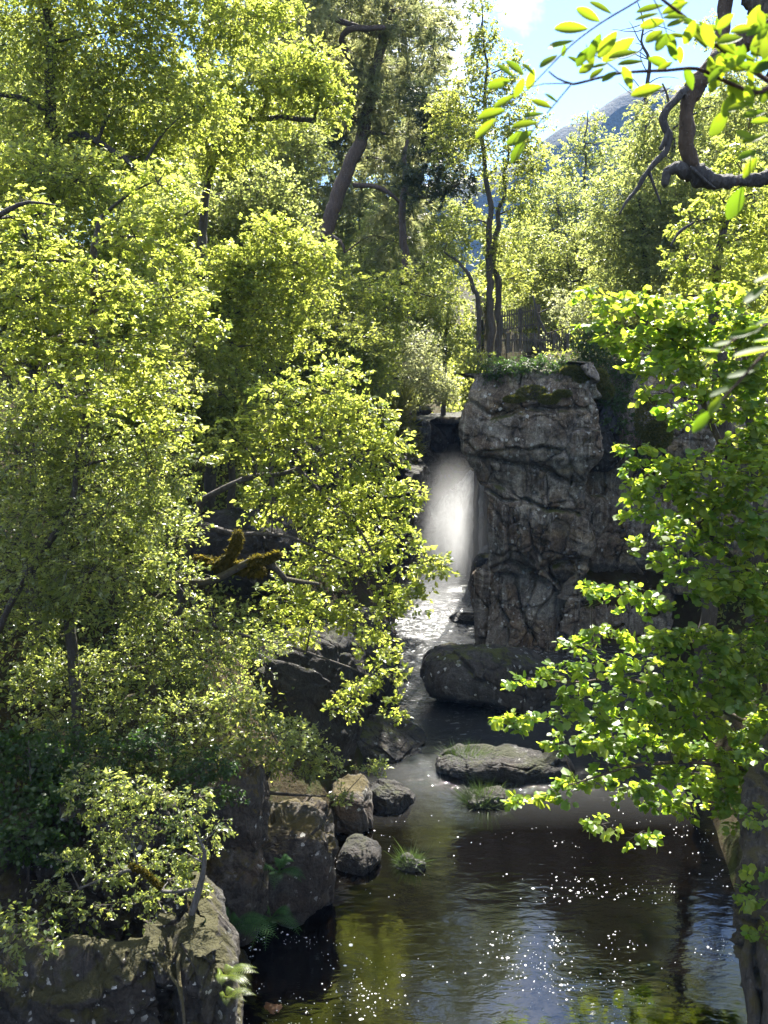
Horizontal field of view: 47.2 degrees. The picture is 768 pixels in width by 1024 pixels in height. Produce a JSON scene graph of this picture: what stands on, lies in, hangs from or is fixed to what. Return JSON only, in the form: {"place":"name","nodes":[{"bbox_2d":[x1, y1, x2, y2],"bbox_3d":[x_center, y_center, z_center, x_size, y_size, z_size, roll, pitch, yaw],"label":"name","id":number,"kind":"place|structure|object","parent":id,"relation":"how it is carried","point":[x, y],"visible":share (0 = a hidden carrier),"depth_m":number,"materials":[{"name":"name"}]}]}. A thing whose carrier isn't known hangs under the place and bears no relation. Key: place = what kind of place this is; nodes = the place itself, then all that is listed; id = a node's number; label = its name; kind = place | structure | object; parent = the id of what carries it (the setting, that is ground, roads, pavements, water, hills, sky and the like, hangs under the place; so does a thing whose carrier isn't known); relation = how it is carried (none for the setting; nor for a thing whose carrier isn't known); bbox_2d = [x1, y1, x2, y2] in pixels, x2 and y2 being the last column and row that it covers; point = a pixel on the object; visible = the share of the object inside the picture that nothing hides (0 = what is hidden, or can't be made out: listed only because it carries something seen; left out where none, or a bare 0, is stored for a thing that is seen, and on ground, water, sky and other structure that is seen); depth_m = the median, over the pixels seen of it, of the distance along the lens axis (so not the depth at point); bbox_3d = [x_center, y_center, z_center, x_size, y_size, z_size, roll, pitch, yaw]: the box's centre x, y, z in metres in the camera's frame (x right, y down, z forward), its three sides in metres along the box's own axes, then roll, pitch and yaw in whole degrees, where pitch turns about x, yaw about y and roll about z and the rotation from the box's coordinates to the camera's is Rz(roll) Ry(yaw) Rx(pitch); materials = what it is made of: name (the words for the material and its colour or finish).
{"place":"outdoors","nodes":[
{"label":"outdoors","id":0,"kind":"place"},
{"bbox_2d":[306,436,440,609],"bbox_3d":[-0.732,0.619,32.300,4.726,6.393,10.066,4,12,18],"label":"rock face","id":1,"kind":"object","parent":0,"point":[422,521],"visible":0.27,"depth_m":31.43},
{"bbox_2d":[419,420,430,484],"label":"boulder","id":2,"kind":"object","parent":1,"relation":"on","point":[425,428],"visible":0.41,"depth_m":33.40,"materials":[{"name":"stone"}]},
{"bbox_2d":[0,234,767,1023],"bbox_3d":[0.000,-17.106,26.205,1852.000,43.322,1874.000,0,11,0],"label":"ground","id":3,"kind":"structure","parent":0,"point":[686,612],"depth_m":17.95,"materials":[{"name":"plant"}]},
{"bbox_2d":[0,899,63,990],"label":"leafy shrub","id":4,"kind":"object","parent":3,"relation":"on","point":[27,927],"visible":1,"depth_m":8.06,"materials":[{"name":"green plant"}]},
{"bbox_2d":[0,720,102,883],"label":"ivy plant","id":5,"kind":"object","parent":3,"relation":"on","point":[50,838],"visible":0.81,"depth_m":10.96,"materials":[{"name":"green plant"}]},
{"bbox_2d":[0,906,177,1023],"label":"rock outcrop","id":6,"kind":"object","parent":3,"relation":"on","point":[82,979],"visible":0.77,"depth_m":9.02,"materials":[{"name":"stone"}]},
{"bbox_2d":[30,763,237,1023],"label":"hanging birch","id":7,"kind":"object","parent":6,"relation":"on","point":[118,843],"visible":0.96,"depth_m":9.62,"materials":[{"name":"green plant"}]},
{"bbox_2d":[127,862,163,891],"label":"moss","id":8,"kind":"object","parent":7,"relation":"attached to","point":[145,874],"visible":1,"depth_m":9.54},
{"bbox_2d":[0,762,187,1021],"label":"rock outcrop","id":9,"kind":"object","parent":3,"relation":"on","point":[12,888],"visible":0.29,"depth_m":11.19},
{"bbox_2d":[0,127,200,661],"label":"birch tree","id":10,"kind":"object","parent":3,"relation":"on","point":[58,164],"visible":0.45,"depth_m":13.24,"materials":[{"name":"green plant"}]},
{"bbox_2d":[0,378,206,633],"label":"birch tree","id":11,"kind":"object","parent":3,"relation":"on","point":[57,529],"visible":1,"depth_m":10.53,"materials":[{"name":"green plant"}]},
{"bbox_2d":[0,483,217,652],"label":"birch tree","id":12,"kind":"object","parent":3,"relation":"on","point":[54,613],"visible":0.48,"depth_m":11.65,"materials":[{"name":"green plant"}]},
{"bbox_2d":[0,357,217,535],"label":"birch tree","id":13,"kind":"object","parent":3,"relation":"on","point":[128,420],"visible":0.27,"depth_m":12.47,"materials":[{"name":"green plant"}]},
{"bbox_2d":[0,154,232,764],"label":"birch tree","id":14,"kind":"object","parent":3,"relation":"on","point":[96,325],"visible":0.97,"depth_m":10.18,"materials":[{"name":"green plant"}]},
{"bbox_2d":[24,714,249,882],"bbox_3d":[-3.179,4.074,11.260,2.959,3.188,0.914,0,11,0],"label":"bramble thicket","id":15,"kind":"object","parent":3,"relation":"on","point":[137,741],"visible":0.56,"depth_m":11.09,"materials":[{"name":"green plant"}]},
{"bbox_2d":[0,0,314,538],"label":"birch tree","id":16,"kind":"object","parent":3,"relation":"on","point":[50,42],"visible":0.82,"depth_m":15.58,"materials":[{"name":"green plant"}]},
{"bbox_2d":[0,559,319,782],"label":"birch tree","id":17,"kind":"object","parent":3,"relation":"on","point":[156,667],"visible":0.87,"depth_m":12.12,"materials":[{"name":"green plant"}]},
{"bbox_2d":[58,263,278,567],"bbox_3d":[-4.446,-2.034,18.397,4.736,6.593,2.302,0,11,0],"label":"birch tree","id":18,"kind":"object","parent":3,"relation":"on","point":[211,412],"visible":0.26,"depth_m":17.98,"materials":[{"name":"green plant"}]},
{"bbox_2d":[169,871,243,1023],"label":"rock outcrop","id":19,"kind":"object","parent":3,"relation":"on","point":[209,948],"visible":0.84,"depth_m":9.06,"materials":[{"name":"stone"}]},
{"bbox_2d":[216,963,257,985],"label":"fern","id":20,"kind":"object","parent":19,"relation":"on","point":[220,974],"visible":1,"depth_m":8.78,"materials":[{"name":"green plant"}]},
{"bbox_2d":[220,986,254,1005],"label":"fern","id":21,"kind":"object","parent":19,"relation":"on","point":[222,994],"visible":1,"depth_m":8.78,"materials":[{"name":"green plant"}]},
{"bbox_2d":[131,149,331,467],"bbox_3d":[-3.899,-5.045,22.904,5.411,8.291,2.773,0,11,0],"label":"birch tree","id":22,"kind":"object","parent":3,"relation":"on","point":[217,222],"visible":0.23,"depth_m":22.26,"materials":[{"name":"green plant"}]},
{"bbox_2d":[194,847,268,945],"bbox_3d":[-2.166,5.340,12.446,1.078,1.496,1.177,0,11,0],"label":"boulder","id":23,"kind":"object","parent":3,"relation":"on","point":[239,876],"visible":0.48,"depth_m":12.04,"materials":[{"name":"stone"}]},
{"bbox_2d":[174,753,269,859],"bbox_3d":[-2.348,4.350,12.668,1.411,1.650,1.326,0,11,0],"label":"boulder","id":24,"kind":"object","parent":23,"relation":"on","point":[249,826],"visible":0.46,"depth_m":12.16,"materials":[{"name":"stone"}]},
{"bbox_2d":[202,907,278,940],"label":"fern","id":25,"kind":"object","parent":23,"relation":"on","point":[236,919],"visible":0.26,"depth_m":11.57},
{"bbox_2d":[243,905,301,949],"bbox_3d":[-1.528,5.564,11.771,0.762,0.201,0.808,-6,13,-28],"label":"fern","id":26,"kind":"object","parent":23,"relation":"on","point":[282,910],"visible":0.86,"depth_m":11.85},
{"bbox_2d":[263,854,305,886],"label":"fern","id":27,"kind":"object","parent":23,"relation":"on","point":[284,859],"visible":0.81,"depth_m":12.28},
{"bbox_2d":[169,235,303,509],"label":"birch tree","id":28,"kind":"object","parent":3,"relation":"on","point":[245,285],"visible":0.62,"depth_m":18.73,"materials":[{"name":"green plant"}]},
{"bbox_2d":[176,506,301,602],"bbox_3d":[-3.278,1.030,20.042,2.817,2.344,2.211,0,11,0],"label":"boulder","id":29,"kind":"object","parent":3,"relation":"on","point":[226,519],"visible":0.48,"depth_m":19.18,"materials":[{"name":"stone"}]},
{"bbox_2d":[192,528,283,579],"bbox_3d":[-2.082,0.580,12.380,1.409,0.736,0.389,5,12,22],"label":"moss","id":30,"kind":"object","parent":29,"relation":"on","point":[256,564],"visible":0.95,"depth_m":12.31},
{"bbox_2d":[237,948,250,972],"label":"boulder","id":31,"kind":"object","parent":3,"relation":"on","point":[243,958],"visible":0.27,"depth_m":12.88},
{"bbox_2d":[166,95,338,476],"bbox_3d":[-3.773,-6.399,25.585,5.060,11.445,3.159,0,11,0],"label":"birch tree","id":32,"kind":"object","parent":3,"relation":"on","point":[301,149],"visible":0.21,"depth_m":24.58,"materials":[{"name":"green plant"}]},
{"bbox_2d":[181,0,343,308],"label":"pine tree","id":33,"kind":"object","parent":3,"relation":"on","point":[323,11],"visible":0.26,"depth_m":30.15,"materials":[{"name":"green plant"}]},
{"bbox_2d":[170,23,357,513],"bbox_3d":[-2.743,-5.166,19.867,4.376,11.269,1.941,0,11,0],"label":"birch tree","id":34,"kind":"object","parent":3,"relation":"on","point":[298,84],"visible":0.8,"depth_m":19.01,"materials":[{"name":"green plant"}]},
{"bbox_2d":[181,205,347,509],"bbox_3d":[-2.674,-2.427,19.907,3.762,8.603,1.958,0,11,0],"label":"birch sapling","id":35,"kind":"object","parent":3,"relation":"on","point":[276,240],"visible":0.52,"depth_m":19.23,"materials":[{"name":"green plant"}]},
{"bbox_2d":[241,356,305,410],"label":"birch tree","id":36,"kind":"object","parent":3,"relation":"on","point":[297,402],"visible":0.06,"depth_m":26.55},
{"bbox_2d":[261,797,338,928],"bbox_3d":[-1.467,5.638,14.260,1.525,1.815,1.698,0,11,0],"label":"boulder","id":37,"kind":"object","parent":3,"relation":"on","point":[301,835],"visible":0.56,"depth_m":13.57,"materials":[{"name":"stone"}]},
{"bbox_2d":[212,718,392,806],"bbox_3d":[-1.277,4.656,13.706,2.872,3.129,0.849,1,11,6],"label":"birch shrub","id":38,"kind":"object","parent":3,"relation":"on","point":[317,758],"visible":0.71,"depth_m":13.51,"materials":[{"name":"green plant"}]},
{"bbox_2d":[250,618,370,768],"bbox_3d":[-1.686,3.864,18.585,2.820,3.012,2.984,0,11,0],"label":"boulder","id":39,"kind":"object","parent":3,"relation":"on","point":[315,681],"visible":0.54,"depth_m":17.52,"materials":[{"name":"stone"}]},
{"bbox_2d":[239,234,391,347],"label":"birch tree","id":40,"kind":"object","parent":3,"relation":"on","point":[346,255],"visible":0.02,"depth_m":39.83,"materials":[{"name":"green plant"}]},
{"bbox_2d":[173,352,459,726],"bbox_3d":[-1.313,0.627,15.600,5.439,6.826,1.852,0,11,0],"label":"birch tree","id":41,"kind":"object","parent":3,"relation":"on","point":[284,428],"visible":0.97,"depth_m":15.45,"materials":[{"name":"green plant"}]},
{"bbox_2d":[262,284,406,544],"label":"birch tree","id":42,"kind":"object","parent":3,"relation":"on","point":[358,344],"visible":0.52,"depth_m":22.44,"materials":[{"name":"green plant"}]},
{"bbox_2d":[274,255,427,542],"bbox_3d":[-0.953,-2.973,24.432,4.386,8.072,1.999,0,11,0],"label":"birch tree","id":43,"kind":"object","parent":3,"relation":"on","point":[398,305],"visible":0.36,"depth_m":23.87,"materials":[{"name":"green plant"}]},
{"bbox_2d":[239,0,465,364],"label":"pine tree","id":44,"kind":"object","parent":3,"relation":"on","point":[366,117],"visible":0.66,"depth_m":34.29,"materials":[{"name":"green plant"}]},
{"bbox_2d":[228,0,499,377],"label":"pine tree","id":45,"kind":"object","parent":3,"relation":"on","point":[352,203],"visible":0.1,"depth_m":43.49,"materials":[{"name":"green plant"}]},
{"bbox_2d":[346,607,399,720],"bbox_3d":[-0.528,3.826,21.647,1.866,2.945,4.018,0,11,0],"label":"boulder","id":46,"kind":"object","parent":3,"relation":"on","point":[388,687],"visible":0.16,"depth_m":20.79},
{"bbox_2d":[0,232,767,1007],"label":"undergrowth","id":47,"kind":"object","parent":3,"relation":"on","point":[264,506],"visible":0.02,"depth_m":18.59,"materials":[{"name":"green plant"}]},
{"bbox_2d":[0,1,767,364],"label":"woodland","id":48,"kind":"object","parent":3,"relation":"on","point":[466,307],"visible":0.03,"depth_m":48.59,"materials":[{"name":"green plant"}]},
{"bbox_2d":[357,709,425,762],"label":"boulder","id":49,"kind":"object","parent":3,"relation":"on","point":[383,737],"visible":0.65,"depth_m":19.54,"materials":[{"name":"stone"}]},
{"bbox_2d":[351,383,431,623],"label":"birch tree","id":50,"kind":"object","parent":3,"relation":"on","point":[405,416],"visible":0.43,"depth_m":26.97,"materials":[{"name":"green plant"}]},
{"bbox_2d":[322,311,464,452],"bbox_3d":[-0.032,-3.847,30.687,5.789,6.599,3.166,0,11,0],"label":"willow bush","id":51,"kind":"object","parent":3,"relation":"on","point":[429,390],"visible":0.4,"depth_m":30.52,"materials":[{"name":"green plant"}]},
{"bbox_2d":[317,251,471,507],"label":"leaning birch","id":52,"kind":"object","parent":3,"relation":"on","point":[411,274],"visible":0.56,"depth_m":25.16,"materials":[{"name":"green plant"}]},
{"bbox_2d":[335,183,482,374],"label":"birch tree","id":53,"kind":"object","parent":3,"relation":"on","point":[441,217],"visible":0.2,"depth_m":38.98,"materials":[{"name":"green plant"}]},
{"bbox_2d":[382,277,476,414],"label":"birch tree","id":54,"kind":"object","parent":3,"relation":"on","point":[447,325],"visible":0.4,"depth_m":36.64,"materials":[{"name":"green plant"}]},
{"bbox_2d":[384,71,494,435],"bbox_3d":[2.077,-7.705,33.216,4.184,16.646,2.335,0,11,0],"label":"pine tree","id":55,"kind":"object","parent":3,"relation":"on","point":[417,179],"visible":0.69,"depth_m":32.18,"materials":[{"name":"green plant"}]},
{"bbox_2d":[418,0,558,565],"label":"alder tree","id":56,"kind":"object","parent":3,"relation":"on","point":[491,245],"visible":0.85,"depth_m":30.71,"materials":[{"name":"green plant"}]},
{"bbox_2d":[483,212,627,345],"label":"birch tree","id":57,"kind":"object","parent":3,"relation":"on","point":[559,274],"visible":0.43,"depth_m":33.78,"materials":[{"name":"green plant"}]},
{"bbox_2d":[514,274,598,364],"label":"birch tree","id":58,"kind":"object","parent":3,"relation":"on","point":[575,307],"visible":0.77,"depth_m":26.47,"materials":[{"name":"green plant"}]},
{"bbox_2d":[498,168,618,320],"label":"birch tree","id":59,"kind":"object","parent":3,"relation":"on","point":[558,212],"visible":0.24,"depth_m":38.30,"materials":[{"name":"green plant"}]},
{"bbox_2d":[538,104,626,281],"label":"birch tree","id":60,"kind":"object","parent":3,"relation":"on","point":[584,149],"visible":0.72,"depth_m":41.52,"materials":[{"name":"green plant"}]},
{"bbox_2d":[487,578,767,853],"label":"hazel shrub","id":61,"kind":"object","parent":3,"relation":"on","point":[738,691],"visible":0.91,"depth_m":13.15,"materials":[{"name":"green plant"}]},
{"bbox_2d":[612,2,675,190],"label":"bare birch","id":62,"kind":"object","parent":3,"relation":"on","point":[647,56],"visible":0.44,"depth_m":31.50,"materials":[{"name":"brown plant"}]},
{"bbox_2d":[557,213,749,343],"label":"birch tree","id":63,"kind":"object","parent":3,"relation":"on","point":[588,245],"visible":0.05,"depth_m":30.48,"materials":[{"name":"green plant"}]},
{"bbox_2d":[564,145,753,347],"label":"birch tree","id":64,"kind":"object","parent":3,"relation":"on","point":[636,234],"visible":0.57,"depth_m":26.59,"materials":[{"name":"green plant"}]},
{"bbox_2d":[567,281,767,553],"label":"hazel shrub","id":65,"kind":"object","parent":3,"relation":"on","point":[672,333],"visible":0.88,"depth_m":12.94,"materials":[{"name":"green plant"}]},
{"bbox_2d":[599,71,767,263],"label":"birch tree","id":66,"kind":"object","parent":3,"relation":"on","point":[748,198],"visible":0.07,"depth_m":39.21,"materials":[{"name":"green plant"}]},
{"bbox_2d":[610,442,767,639],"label":"hazel shrub","id":67,"kind":"object","parent":3,"relation":"on","point":[726,586],"visible":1,"depth_m":12.60,"materials":[{"name":"green plant"}]},
{"bbox_2d":[612,8,767,314],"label":"birch tree","id":68,"kind":"object","parent":3,"relation":"on","point":[651,154],"visible":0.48,"depth_m":28.01,"materials":[{"name":"green plant"}]},
{"bbox_2d":[619,0,767,1023],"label":"old tree","id":69,"kind":"object","parent":3,"relation":"on","point":[749,938],"visible":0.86,"depth_m":9.78,"materials":[{"name":"brown plant"}]},
{"bbox_2d":[643,277,767,626],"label":"birch tree","id":70,"kind":"object","parent":3,"relation":"on","point":[755,560],"visible":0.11,"depth_m":19.95,"materials":[{"name":"green plant"}]},
{"bbox_2d":[654,134,767,781],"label":"birch tree","id":71,"kind":"object","parent":3,"relation":"on","point":[709,615],"visible":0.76,"depth_m":16.32,"materials":[{"name":"green plant"}]},
{"bbox_2d":[692,274,767,432],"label":"rowan twig","id":72,"kind":"object","parent":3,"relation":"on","point":[700,422],"visible":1,"depth_m":1.08,"materials":[{"name":"green plant"}]},
{"bbox_2d":[0,0,767,240],"label":"sky","id":73,"kind":"structure","parent":0,"point":[531,24],"materials":[{"name":"white"}]},
{"bbox_2d":[383,411,470,487],"bbox_3d":[1.594,-0.756,37.754,9.632,7.000,4.223,-1,11,-7],"label":"rock face","id":74,"kind":"object","parent":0,"point":[445,444],"visible":0.12,"depth_m":36.37},
{"bbox_2d":[400,404,431,415],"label":"boulder","id":75,"kind":"object","parent":74,"relation":"on","point":[424,412],"visible":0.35,"depth_m":34.99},
{"bbox_2d":[430,416,460,423],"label":"boulder","id":76,"kind":"object","parent":74,"relation":"on","point":[447,420],"visible":0.62,"depth_m":35.56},
{"bbox_2d":[429,470,483,572],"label":"waterfall","id":77,"kind":"structure","parent":0,"point":[451,511],"depth_m":35.09,"materials":[{"name":"white liquid"}]},
{"bbox_2d":[237,566,746,1023],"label":"river","id":78,"kind":"structure","parent":0,"point":[446,913],"depth_m":14.14,"materials":[{"name":"liquid"}]},
{"bbox_2d":[264,1002,282,1013],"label":"boulder","id":79,"kind":"object","parent":78,"relation":"in","point":[271,1008],"visible":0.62,"depth_m":12.07,"materials":[{"name":"orange stone"}]},
{"bbox_2d":[331,773,373,834],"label":"boulder","id":80,"kind":"object","parent":78,"relation":"on","point":[356,817],"visible":0.76,"depth_m":16.36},
{"bbox_2d":[336,833,381,875],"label":"boulder","id":81,"kind":"object","parent":78,"relation":"in","point":[360,855],"visible":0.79,"depth_m":15.22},
{"bbox_2d":[370,779,415,813],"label":"boulder","id":82,"kind":"object","parent":78,"relation":"in","point":[391,796],"visible":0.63,"depth_m":17.20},
{"bbox_2d":[395,852,425,871],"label":"boulder","id":83,"kind":"object","parent":78,"relation":"in","point":[410,856],"visible":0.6,"depth_m":15.23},
{"bbox_2d":[386,837,436,873],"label":"grass tuft","id":84,"kind":"object","parent":83,"relation":"on","point":[416,855],"visible":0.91,"depth_m":15.32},
{"bbox_2d":[422,642,457,662],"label":"boulder","id":85,"kind":"object","parent":78,"relation":"in","point":[435,647],"visible":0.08,"depth_m":24.64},
{"bbox_2d":[449,612,474,624],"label":"boulder","id":86,"kind":"object","parent":78,"relation":"in","point":[465,618],"visible":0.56,"depth_m":28.68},
{"bbox_2d":[461,545,488,601],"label":"boulder","id":87,"kind":"object","parent":78,"relation":"on","point":[467,596],"visible":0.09,"depth_m":31.33,"materials":[{"name":"grey stone"}]},
{"bbox_2d":[468,553,488,593],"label":"boulder","id":88,"kind":"object","parent":78,"relation":"in","point":[480,559],"visible":0.28,"depth_m":30.59,"materials":[{"name":"stone"}]},
{"bbox_2d":[241,813,732,1023],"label":"foam","id":89,"kind":"object","parent":78,"relation":"on","point":[562,985],"visible":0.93,"depth_m":12.96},
{"bbox_2d":[420,644,554,713],"bbox_3d":[2.621,4.233,22.240,3.433,1.949,2.408,0,11,0],"label":"boulder","id":90,"kind":"object","parent":78,"relation":"in","point":[471,674],"visible":0.91,"depth_m":21.44,"materials":[{"name":"stone"}]},
{"bbox_2d":[463,786,511,809],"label":"boulder","id":91,"kind":"object","parent":78,"relation":"in","point":[478,802],"visible":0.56,"depth_m":17.28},
{"bbox_2d":[448,767,519,811],"bbox_3d":[2.006,5.461,17.285,1.525,0.599,1.385,-5,12,-24],"label":"grass tuft","id":92,"kind":"object","parent":91,"relation":"on","point":[462,795],"visible":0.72,"depth_m":17.46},
{"bbox_2d":[435,743,574,784],"bbox_3d":[2.568,5.509,18.791,2.942,0.856,1.411,0,11,0],"label":"boulder","id":93,"kind":"object","parent":78,"relation":"in","point":[514,764],"visible":0.71,"depth_m":18.38,"materials":[{"name":"stone"}]},
{"bbox_2d":[431,738,504,767],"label":"grass tuft","id":94,"kind":"object","parent":93,"relation":"on","point":[467,748],"visible":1,"depth_m":17.96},
{"bbox_2d":[343,87,767,281],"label":"hill","id":95,"kind":"structure","parent":0,"point":[615,109],"depth_m":577.79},
{"bbox_2d":[454,351,767,653],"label":"cliff","id":96,"kind":"structure","parent":0,"point":[556,532],"depth_m":25.07,"materials":[{"name":"stone"}]},
{"bbox_2d":[445,328,504,407],"bbox_3d":[2.601,-3.993,25.564,1.806,2.688,0.988,0,11,0],"label":"cliff shrub","id":97,"kind":"object","parent":96,"relation":"on","point":[469,369],"visible":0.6,"depth_m":25.39,"materials":[{"name":"green plant"}]},
{"bbox_2d":[499,304,540,351],"bbox_3d":[4.234,-5.740,27.474,1.334,1.465,0.198,4,12,20],"label":"picket fence","id":98,"kind":"object","parent":96,"relation":"on","point":[521,312],"visible":0.91,"depth_m":27.37,"materials":[{"name":"brown wood"}]},
{"bbox_2d":[501,330,568,352],"bbox_3d":[4.571,-5.134,26.520,2.076,0.672,0.194,0,11,0],"label":"picket fence","id":99,"kind":"object","parent":96,"relation":"on","point":[554,340],"visible":0.91,"depth_m":26.56,"materials":[{"name":"brown wood"}]},
{"bbox_2d":[501,384,572,404],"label":"moss","id":100,"kind":"object","parent":96,"relation":"on","point":[557,395],"visible":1,"depth_m":24.18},
{"bbox_2d":[474,320,642,415],"bbox_3d":[4.923,-3.946,24.665,4.783,2.823,1.148,-1,11,-3],"label":"heather mat","id":101,"kind":"object","parent":96,"relation":"on","point":[584,356],"visible":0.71,"depth_m":24.57,"materials":[{"name":"green plant"}]},
{"bbox_2d":[559,364,616,400],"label":"moss","id":102,"kind":"object","parent":96,"relation":"attached to","point":[574,371],"visible":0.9,"depth_m":24.13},
{"bbox_2d":[592,405,622,471],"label":"boulder","id":103,"kind":"object","parent":96,"relation":"on","point":[608,461],"visible":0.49,"depth_m":24.80,"materials":[{"name":"stone"}]},
{"bbox_2d":[596,386,663,476],"bbox_3d":[6.880,-2.215,24.506,1.984,2.679,0.948,0,11,0],"label":"rock shrub","id":104,"kind":"object","parent":96,"relation":"on","point":[620,418],"visible":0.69,"depth_m":24.45,"materials":[{"name":"green plant"}]},
{"bbox_2d":[633,394,674,450],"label":"moss","id":105,"kind":"object","parent":96,"relation":"on","point":[654,433],"visible":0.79,"depth_m":23.82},
{"bbox_2d":[476,0,767,219],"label":"rowan branch","id":106,"kind":"object","parent":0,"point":[610,48],"visible":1,"depth_m":1.61,"materials":[{"name":"green plant"}]}
]}

